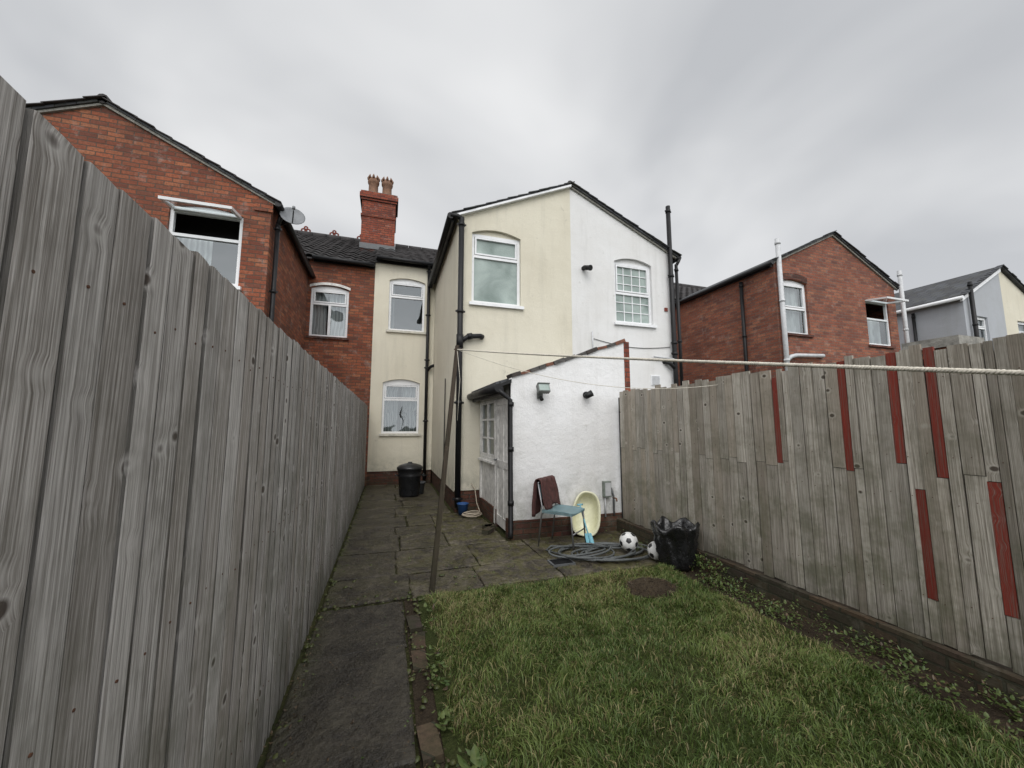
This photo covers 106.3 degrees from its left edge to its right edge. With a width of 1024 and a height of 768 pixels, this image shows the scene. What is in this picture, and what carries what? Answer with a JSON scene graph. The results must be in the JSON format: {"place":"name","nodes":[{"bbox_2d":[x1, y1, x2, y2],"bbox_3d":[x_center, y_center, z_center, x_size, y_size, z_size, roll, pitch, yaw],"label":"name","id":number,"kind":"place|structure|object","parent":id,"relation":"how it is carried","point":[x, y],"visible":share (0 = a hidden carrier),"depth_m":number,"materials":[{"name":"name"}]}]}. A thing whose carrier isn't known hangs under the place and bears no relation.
{"place":"outdoors","nodes":[
{"label":"outdoors","id":0,"kind":"place"},
{"bbox_2d":[263,601,415,767],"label":"garden path","id":1,"kind":"structure","parent":0,"point":[377,709],"depth_m":2.07,"materials":[{"name":"grey concrete"}]},
{"bbox_2d":[257,483,564,767],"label":"paving bed","id":2,"kind":"object","parent":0,"point":[262,759],"visible":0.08,"depth_m":2.67,"materials":[{"name":"soil"}]},
{"bbox_2d":[0,76,367,767],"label":"timber fence","id":3,"kind":"object","parent":2,"relation":"on","point":[182,452],"visible":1,"depth_m":0.81,"materials":[{"name":"grey wood"}]},
{"bbox_2d":[367,470,478,512],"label":"brick plinth","id":4,"kind":"structure","parent":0,"point":[385,478],"depth_m":9.42,"materials":[{"name":"red brick"}]},
{"bbox_2d":[322,483,658,609],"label":"patio paving","id":5,"kind":"structure","parent":0,"point":[419,512],"depth_m":4.46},
{"bbox_2d":[395,462,424,496],"bbox_3d":[-2.214,2.045,8.305,0.549,0.710,0.549,-3,-7,24],"label":"dustbin","id":6,"kind":"object","parent":5,"relation":"on","point":[409,474],"visible":1,"depth_m":8.11,"materials":[{"name":"black plastic"}]},
{"bbox_2d":[419,481,425,493],"bbox_3d":[-2.066,2.302,8.536,0.280,0.250,0.280,2,-7,-18],"label":"plant pot","id":7,"kind":"object","parent":5,"relation":"on","point":[422,484],"visible":0.43,"depth_m":8.46,"materials":[{"name":"black plastic"}]},
{"bbox_2d":[429,345,458,592],"bbox_3d":[-0.625,0.758,3.656,0.270,2.300,0.050,2,-7,-18],"label":"clothes post","id":8,"kind":"object","parent":5,"relation":"on","point":[440,504],"visible":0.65,"depth_m":3.61,"materials":[{"name":"brown wood"}]},
{"bbox_2d":[267,490,653,767],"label":"moss tufts","id":9,"kind":"object","parent":5,"relation":"on","point":[452,762],"visible":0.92,"depth_m":3.05,"materials":[{"name":"green plant"}]},
{"bbox_2d":[457,502,468,514],"bbox_3d":[-0.839,2.117,6.534,0.206,0.175,0.206,2,-7,-18],"label":"plastic bucket","id":10,"kind":"object","parent":5,"relation":"on","point":[462,507],"visible":0.79,"depth_m":6.46,"materials":[{"name":"blue plastic"}]},
{"bbox_2d":[462,483,481,516],"bbox_3d":[-0.633,1.956,6.483,0.325,0.469,0.548,-2,-7,13],"label":"garden hose","id":11,"kind":"object","parent":5,"relation":"on","point":[472,513],"visible":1,"depth_m":6.30,"materials":[{"name":"beige rubber"}]},
{"bbox_2d":[482,523,495,534],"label":"loose bricks","id":12,"kind":"object","parent":5,"relation":"on","point":[488,528],"visible":1,"depth_m":5.40,"materials":[{"name":"brown brick"}]},
{"bbox_2d":[537,481,585,553],"bbox_3d":[0.625,1.619,4.814,0.492,0.792,0.402,-4,-7,32],"label":"chair","id":13,"kind":"object","parent":5,"relation":"on","point":[565,510],"visible":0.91,"depth_m":4.76,"materials":[{"name":"metal"}]},
{"bbox_2d":[532,475,560,516],"bbox_3d":[0.441,1.438,4.948,0.220,0.479,0.460,-4,-7,32],"label":"jacket","id":14,"kind":"object","parent":13,"relation":"on","point":[550,491],"visible":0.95,"depth_m":4.87,"materials":[{"name":"red fabric"}]},
{"bbox_2d":[547,558,575,567],"bbox_3d":[0.534,1.938,4.177,0.260,0.030,0.180,2,-7,-18],"label":"drain grate","id":15,"kind":"object","parent":5,"relation":"on","point":[559,562],"visible":0.93,"depth_m":4.13,"materials":[{"name":"black plastic"}]},
{"bbox_2d":[572,491,600,535],"bbox_3d":[1.008,1.770,5.285,0.414,0.578,0.267,-1,-6,5],"label":"baby bath","id":16,"kind":"object","parent":5,"relation":"on","point":[590,501],"visible":0.81,"depth_m":5.32,"materials":[{"name":"beige plastic"}]},
{"bbox_2d":[545,542,649,561],"bbox_3d":[1.044,1.936,4.476,1.284,0.083,0.718,0,-6,-2],"label":"garden hose","id":17,"kind":"object","parent":5,"relation":"on","point":[586,548],"visible":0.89,"depth_m":4.38,"materials":[{"name":"grey rubber"}]},
{"bbox_2d":[577,504,593,542],"bbox_3d":[0.925,1.782,4.809,0.110,0.501,0.280,2,-7,-18],"label":"toy spade","id":18,"kind":"object","parent":17,"relation":"on","point":[588,537],"visible":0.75,"depth_m":4.73,"materials":[{"name":"blue plastic"}]},
{"bbox_2d":[619,532,637,550],"bbox_3d":[1.362,1.842,4.489,0.210,0.210,0.209,23,13,-26],"label":"football","id":19,"kind":"object","parent":17,"relation":"on","point":[628,541],"visible":1,"depth_m":4.42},
{"bbox_2d":[261,491,1018,767],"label":"fallen leaves","id":20,"kind":"object","parent":5,"relation":"on","point":[628,582],"visible":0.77,"depth_m":2.60,"materials":[{"name":"brown plant"}]},
{"bbox_2d":[647,541,658,559],"bbox_3d":[1.610,1.853,4.272,0.200,0.200,0.199,-19,21,29],"label":"football","id":21,"kind":"object","parent":5,"relation":"on","point":[652,551],"visible":0.53,"depth_m":4.22,"materials":[{"name":"white leather"}]},
{"bbox_2d":[0,0,1023,293],"label":"sky","id":22,"kind":"structure","parent":0,"point":[894,127],"materials":[{"name":"grey"}]},
{"bbox_2d":[417,561,1023,767],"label":"lawn","id":23,"kind":"structure","parent":0,"point":[450,740],"depth_m":2.10,"materials":[{"name":"plant"}]},
{"bbox_2d":[424,603,495,767],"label":"dock weeds","id":24,"kind":"object","parent":23,"relation":"on","point":[476,761],"visible":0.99,"depth_m":1.86,"materials":[{"name":"green plant"}]},
{"bbox_2d":[625,577,678,597],"bbox_3d":[1.248,1.797,3.441,0.540,0.099,0.420,2,-7,-18],"label":"soil mound","id":25,"kind":"object","parent":23,"relation":"on","point":[663,588],"visible":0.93,"depth_m":3.35,"materials":[{"name":"brown soil"}]},
{"bbox_2d":[650,516,699,570],"bbox_3d":[1.749,1.688,4.103,0.501,0.491,0.507,2,-7,-18],"label":"rubbish bag bin","id":26,"kind":"object","parent":23,"relation":"on","point":[676,542],"visible":0.98,"depth_m":3.95,"materials":[{"name":"black plastic"}]},
{"bbox_2d":[606,530,1023,743],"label":"weeds","id":27,"kind":"object","parent":23,"relation":"on","point":[916,669],"visible":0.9,"depth_m":2.47,"materials":[{"name":"green plant"}]},
{"bbox_2d":[675,237,900,385],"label":"brick walls","id":28,"kind":"structure","parent":0,"point":[842,285],"depth_m":10.48,"materials":[{"name":"red brick"}]},
{"bbox_2d":[674,285,701,300],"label":"roof","id":29,"kind":"structure","parent":28,"relation":"on","point":[684,291],"depth_m":16.21,"materials":[{"name":"tile"}]},
{"bbox_2d":[674,283,705,288],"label":"ridge tiles","id":30,"kind":"object","parent":29,"relation":"on","point":[693,286],"visible":0.08,"depth_m":18.68,"materials":[{"name":"tile"}]},
{"bbox_2d":[675,260,773,370],"bbox_3d":[5.992,-0.595,11.196,0.209,4.655,3.831,2,-7,-18],"label":"gutter and pipe","id":31,"kind":"object","parent":28,"relation":"attached to","point":[757,269],"visible":0.56,"depth_m":10.46,"materials":[{"name":"black plastic"}]},
{"bbox_2d":[675,230,899,313],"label":"wing roof","id":32,"kind":"structure","parent":28,"relation":"on","point":[864,258],"depth_m":10.84,"materials":[{"name":"tile"}]},
{"bbox_2d":[784,287,799,332],"bbox_3d":[7.165,-1.895,10.200,1.300,1.740,0.490,2,-7,-18],"label":"window interior","id":33,"kind":"object","parent":28,"relation":"attached to","point":[792,317],"depth_m":10.08,"materials":[{"name":"white fabric"}]},
{"bbox_2d":[783,273,814,337],"bbox_3d":[7.271,-2.036,9.887,1.000,1.670,0.175,2,-7,-18],"label":"window frame","id":34,"kind":"object","parent":28,"relation":"in","point":[794,284],"visible":0.77,"depth_m":9.98,"materials":[{"name":"white plastic"}]},
{"bbox_2d":[774,234,897,290],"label":"roof verge","id":35,"kind":"structure","parent":28,"relation":"attached to","point":[863,261],"depth_m":10.71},
{"bbox_2d":[774,238,909,370],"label":"soil vent pipes","id":36,"kind":"object","parent":28,"relation":"attached to","point":[787,356],"visible":0.77,"depth_m":9.64,"materials":[{"name":"grey plastic"}]},
{"bbox_2d":[865,305,880,343],"bbox_3d":[10.206,-1.643,11.160,1.370,1.630,0.490,2,-7,-18],"label":"window interior","id":37,"kind":"object","parent":28,"relation":"attached to","point":[874,332],"depth_m":11.02,"materials":[{"name":"fabric"}]},
{"bbox_2d":[865,296,908,348],"bbox_3d":[10.383,-1.722,10.618,1.070,1.389,0.580,2,-7,-18],"label":"window frame","id":38,"kind":"object","parent":28,"relation":"attached to","point":[873,301],"visible":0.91,"depth_m":10.84,"materials":[{"name":"white plastic"}]},
{"bbox_2d":[901,335,984,358],"bbox_3d":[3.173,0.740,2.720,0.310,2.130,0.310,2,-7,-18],"label":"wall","id":39,"kind":"structure","parent":0,"point":[939,343],"depth_m":2.72,"materials":[{"name":"white paint"}]},
{"bbox_2d":[897,274,1006,349],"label":"rendered walls","id":40,"kind":"structure","parent":0,"point":[952,318],"depth_m":12.70,"materials":[{"name":"white paint"}]},
{"bbox_2d":[896,281,979,341],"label":"pipes","id":41,"kind":"object","parent":40,"relation":"attached to","point":[975,324],"visible":0.41,"depth_m":12.23,"materials":[{"name":"white plastic"}]},
{"bbox_2d":[894,264,1003,310],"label":"wing roof","id":42,"kind":"structure","parent":40,"relation":"on","point":[942,290],"depth_m":13.31,"materials":[{"name":"tile"}]},
{"bbox_2d":[977,317,987,340],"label":"window frame","id":43,"kind":"object","parent":40,"relation":"in","point":[983,326],"visible":0.4,"depth_m":12.54,"materials":[{"name":"white plastic"}]},
{"label":"ground","id":44,"kind":"structure","parent":0,"visible":0},
{"bbox_2d":[41,106,374,485],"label":"brick walls","id":45,"kind":"structure","parent":44,"relation":"on","point":[143,169],"depth_m":6.53,"materials":[{"name":"red brick"}]},
{"bbox_2d":[36,103,275,205],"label":"roof verge","id":46,"kind":"structure","parent":45,"relation":"attached to","point":[68,108],"depth_m":6.21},
{"bbox_2d":[25,94,308,272],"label":"wing roof","id":47,"kind":"structure","parent":45,"relation":"on","point":[84,100],"depth_m":6.14,"materials":[{"name":"stone"}]},
{"bbox_2d":[158,195,243,290],"bbox_3d":[-5.016,-2.282,6.174,1.130,1.379,0.498,2,-7,-18],"label":"window frame","id":48,"kind":"object","parent":45,"relation":"attached to","point":[235,216],"visible":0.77,"depth_m":6.35,"materials":[{"name":"white plastic"}]},
{"bbox_2d":[175,213,239,283],"bbox_3d":[-5.180,-2.206,6.677,1.430,1.620,0.490,2,-7,-18],"label":"window interior","id":49,"kind":"object","parent":45,"relation":"attached to","point":[221,257],"depth_m":6.89,"materials":[{"name":"fabric"}]},
{"bbox_2d":[280,206,304,225],"bbox_3d":[-4.029,-3.020,6.837,0.539,0.375,0.368,0,-6,2],"label":"satellite dish","id":50,"kind":"object","parent":45,"relation":"attached to","point":[291,215],"visible":0.98,"depth_m":6.91,"materials":[{"name":"grey metal"}]},
{"bbox_2d":[269,201,374,322],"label":"gutters and pipes","id":51,"kind":"object","parent":45,"relation":"attached to","point":[319,258],"visible":0.48,"depth_m":7.53,"materials":[{"name":"black plastic"}]},
{"bbox_2d":[306,282,350,340],"bbox_3d":[-4.714,-1.881,9.919,1.000,1.490,0.175,2,-7,-18],"label":"window frame","id":52,"kind":"object","parent":45,"relation":"attached to","point":[329,290],"visible":0.99,"depth_m":9.93,"materials":[{"name":"white plastic"}]},
{"bbox_2d":[312,292,346,335],"bbox_3d":[-4.820,-1.790,10.237,1.300,1.660,0.490,2,-7,-18],"label":"window interior","id":53,"kind":"object","parent":45,"relation":"attached to","point":[320,321],"depth_m":10.08,"materials":[{"name":"white fabric"}]},
{"bbox_2d":[296,233,377,265],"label":"roof","id":54,"kind":"structure","parent":45,"relation":"on","point":[322,246],"depth_m":11.56,"materials":[{"name":"tile"}]},
{"bbox_2d":[294,226,360,242],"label":"crested ridge tiles","id":55,"kind":"object","parent":54,"relation":"on","point":[320,235],"visible":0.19,"depth_m":13.78,"materials":[{"name":"tile"}]},
{"bbox_2d":[359,174,398,252],"bbox_3d":[-4.502,-5.390,12.987,1.200,3.382,1.000,2,-7,-18],"label":"chimney stack","id":56,"kind":"object","parent":54,"relation":"on","point":[379,214],"visible":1,"depth_m":12.59,"materials":[{"name":"brick"}]},
{"bbox_2d":[406,614,443,767],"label":"brick edging","id":57,"kind":"object","parent":44,"relation":"on","point":[430,746],"visible":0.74,"depth_m":1.87,"materials":[{"name":"brown brick"}]},
{"bbox_2d":[404,599,445,767],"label":"soil strip","id":58,"kind":"object","parent":44,"relation":"on","point":[420,682],"visible":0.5,"depth_m":2.15,"materials":[{"name":"brown soil"}]},
{"bbox_2d":[367,189,572,491],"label":"rendered walls","id":59,"kind":"structure","parent":44,"relation":"on","point":[538,227],"depth_m":7.76,"materials":[{"name":"beige paint"}]},
{"bbox_2d":[381,385,416,433],"bbox_3d":[-3.064,0.677,10.533,1.350,1.740,0.490,2,-7,-18],"label":"window interior","id":60,"kind":"object","parent":59,"relation":"attached to","point":[400,415],"depth_m":10.38,"materials":[{"name":"white fabric"}]},
{"bbox_2d":[379,380,420,435],"bbox_3d":[-2.959,0.622,10.211,1.050,1.499,0.175,2,-7,-18],"label":"window frame","id":61,"kind":"object","parent":59,"relation":"attached to","point":[398,383],"visible":0.96,"depth_m":10.24,"materials":[{"name":"white plastic"}]},
{"bbox_2d":[388,285,422,330],"bbox_3d":[-2.988,-2.083,10.865,1.350,1.780,0.490,2,-7,-18],"label":"window interior","id":62,"kind":"object","parent":59,"relation":"attached to","point":[406,314],"depth_m":11.09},
{"bbox_2d":[375,247,435,261],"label":"roof","id":63,"kind":"structure","parent":59,"relation":"on","point":[408,253],"depth_m":11.93,"materials":[{"name":"tile"}]},
{"bbox_2d":[394,244,436,253],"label":"ridge tiles","id":64,"kind":"object","parent":63,"relation":"on","point":[429,250],"visible":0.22,"depth_m":14.72,"materials":[{"name":"tile"}]},
{"bbox_2d":[386,279,425,334],"bbox_3d":[-2.883,-2.138,10.543,1.050,1.539,0.175,2,-7,-18],"label":"window frame","id":65,"kind":"object","parent":59,"relation":"attached to","point":[405,282],"visible":0.96,"depth_m":10.58,"materials":[{"name":"white plastic"}]},
{"bbox_2d":[375,212,484,507],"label":"drain pipes","id":66,"kind":"object","parent":59,"relation":"attached to","point":[432,274],"visible":0.92,"depth_m":7.16,"materials":[{"name":"black plastic"}]},
{"bbox_2d":[469,232,523,309],"bbox_3d":[-0.304,-2.221,7.446,1.080,1.539,0.175,2,-7,-18],"label":"window frame","id":67,"kind":"object","parent":59,"relation":"attached to","point":[495,237],"visible":0.95,"depth_m":7.49,"materials":[{"name":"white plastic"}]},
{"bbox_2d":[474,237,516,304],"bbox_3d":[-0.322,-2.195,7.498,0.870,1.270,0.001,2,-7,-18],"label":"window pane","id":68,"kind":"object","parent":67,"relation":"in","point":[495,281],"visible":1,"depth_m":7.49,"materials":[{"name":"clear glass"}]},
{"bbox_2d":[434,181,574,283],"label":"wing roof","id":69,"kind":"structure","parent":59,"relation":"on","point":[512,197],"depth_m":7.71,"materials":[{"name":"stone"}]},
{"bbox_2d":[458,184,570,215],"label":"verge trim","id":70,"kind":"structure","parent":69,"relation":"attached to","point":[479,209],"depth_m":7.61,"materials":[{"name":"white plastic"}]},
{"bbox_2d":[457,349,1023,375],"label":"clothes rope","id":71,"kind":"object","parent":59,"relation":"attached to","point":[952,370],"visible":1,"depth_m":0.97,"materials":[{"name":"beige fabric"}]},
{"bbox_2d":[467,338,630,540],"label":"brick outhouse","id":72,"kind":"structure","parent":44,"relation":"on","point":[565,433],"depth_m":5.50,"materials":[{"name":"paint"}]},
{"bbox_2d":[478,383,509,529],"bbox_3d":[-0.291,1.106,6.063,0.115,2.060,1.820,2,-7,-18],"label":"timber door and window frame","id":73,"kind":"structure","parent":72,"relation":"in","point":[493,470],"depth_m":5.89,"materials":[{"name":"white paint"}]},
{"bbox_2d":[536,382,549,400],"bbox_3d":[0.416,0.110,5.304,0.176,0.250,0.199,2,-7,-18],"label":"floodlight","id":74,"kind":"object","parent":72,"relation":"attached to","point":[542,388],"visible":1,"depth_m":5.25,"materials":[{"name":"grey metal"}]},
{"bbox_2d":[583,390,593,398],"bbox_3d":[1.103,0.151,5.543,0.141,0.126,0.162,2,-7,-18],"label":"wall lamp","id":75,"kind":"object","parent":72,"relation":"attached to","point":[588,394],"visible":1,"depth_m":5.49,"materials":[{"name":"black plastic"}]},
{"bbox_2d":[602,481,617,516],"bbox_3d":[1.405,1.647,5.496,0.183,0.500,0.122,2,-7,-18],"label":"outdoor socket and tap","id":76,"kind":"object","parent":72,"relation":"attached to","point":[607,489],"visible":1,"depth_m":5.50,"materials":[{"name":"grey plastic"}]},
{"bbox_2d":[570,189,673,389],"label":"rendered walls","id":77,"kind":"structure","parent":44,"relation":"on","point":[602,241],"depth_m":8.19,"materials":[{"name":"paint"}]},
{"bbox_2d":[581,265,592,270],"bbox_3d":[1.545,-2.390,7.929,0.116,0.153,0.238,6,-8,-41],"label":"security camera","id":78,"kind":"object","parent":77,"relation":"attached to","point":[587,267],"visible":1,"depth_m":7.87,"materials":[{"name":"black plastic"}]},
{"bbox_2d":[568,180,681,258],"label":"wing roof","id":79,"kind":"structure","parent":77,"relation":"on","point":[616,215],"depth_m":8.38,"materials":[{"name":"stone"}]},
{"bbox_2d":[592,308,673,384],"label":"wall fittings","id":80,"kind":"object","parent":77,"relation":"attached to","point":[655,379],"depth_m":8.26,"materials":[{"name":"grey plastic"}]},
{"bbox_2d":[614,260,656,327],"bbox_3d":[2.641,-1.987,8.377,1.050,1.519,0.175,2,-7,-18],"label":"window frame","id":81,"kind":"object","parent":77,"relation":"in","point":[632,264],"visible":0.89,"depth_m":8.43,"materials":[{"name":"white plastic"}]},
{"bbox_2d":[616,267,648,323],"bbox_3d":[2.623,-1.961,8.430,0.840,1.250,0.001,2,-7,-18],"label":"window pane","id":82,"kind":"object","parent":81,"relation":"in","point":[628,307],"visible":0.8,"depth_m":8.43,"materials":[{"name":"clear glass"}]},
{"bbox_2d":[662,205,682,385],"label":"drain pipes","id":83,"kind":"object","parent":77,"relation":"attached to","point":[674,342],"visible":0.69,"depth_m":8.52,"materials":[{"name":"black plastic"}]},
{"bbox_2d":[617,518,1023,714],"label":"brick wall","id":84,"kind":"structure","parent":44,"relation":"on","point":[954,664],"depth_m":2.60,"materials":[{"name":"brown brick"}]},
{"bbox_2d":[618,333,1023,675],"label":"timber fence","id":85,"kind":"object","parent":44,"relation":"on","point":[896,497],"visible":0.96,"depth_m":2.71,"materials":[{"name":"grey wood"}]},
{"bbox_2d":[457,350,714,419],"bbox_3d":[0.793,0.014,3.854,2.685,0.703,0.030,0,-6,-4],"label":"washing line","id":86,"kind":"object","parent":85,"relation":"attached to","point":[565,380],"visible":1,"depth_m":3.85,"materials":[{"name":"fabric"}]},
{"bbox_2d":[978,272,1023,337],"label":"rendered walls","id":87,"kind":"structure","parent":44,"relation":"on","point":[1012,298],"depth_m":13.12,"materials":[{"name":"beige paint"}]},
{"bbox_2d":[978,265,1023,321],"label":"wing roof","id":88,"kind":"structure","parent":87,"relation":"on","point":[1012,278],"depth_m":13.17,"materials":[{"name":"tile"}]},
{"bbox_2d":[1017,321,1023,332],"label":"window frame","id":89,"kind":"object","parent":87,"relation":"in","point":[1021,323],"visible":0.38,"depth_m":13.26,"materials":[{"name":"white plastic"}]}
]}

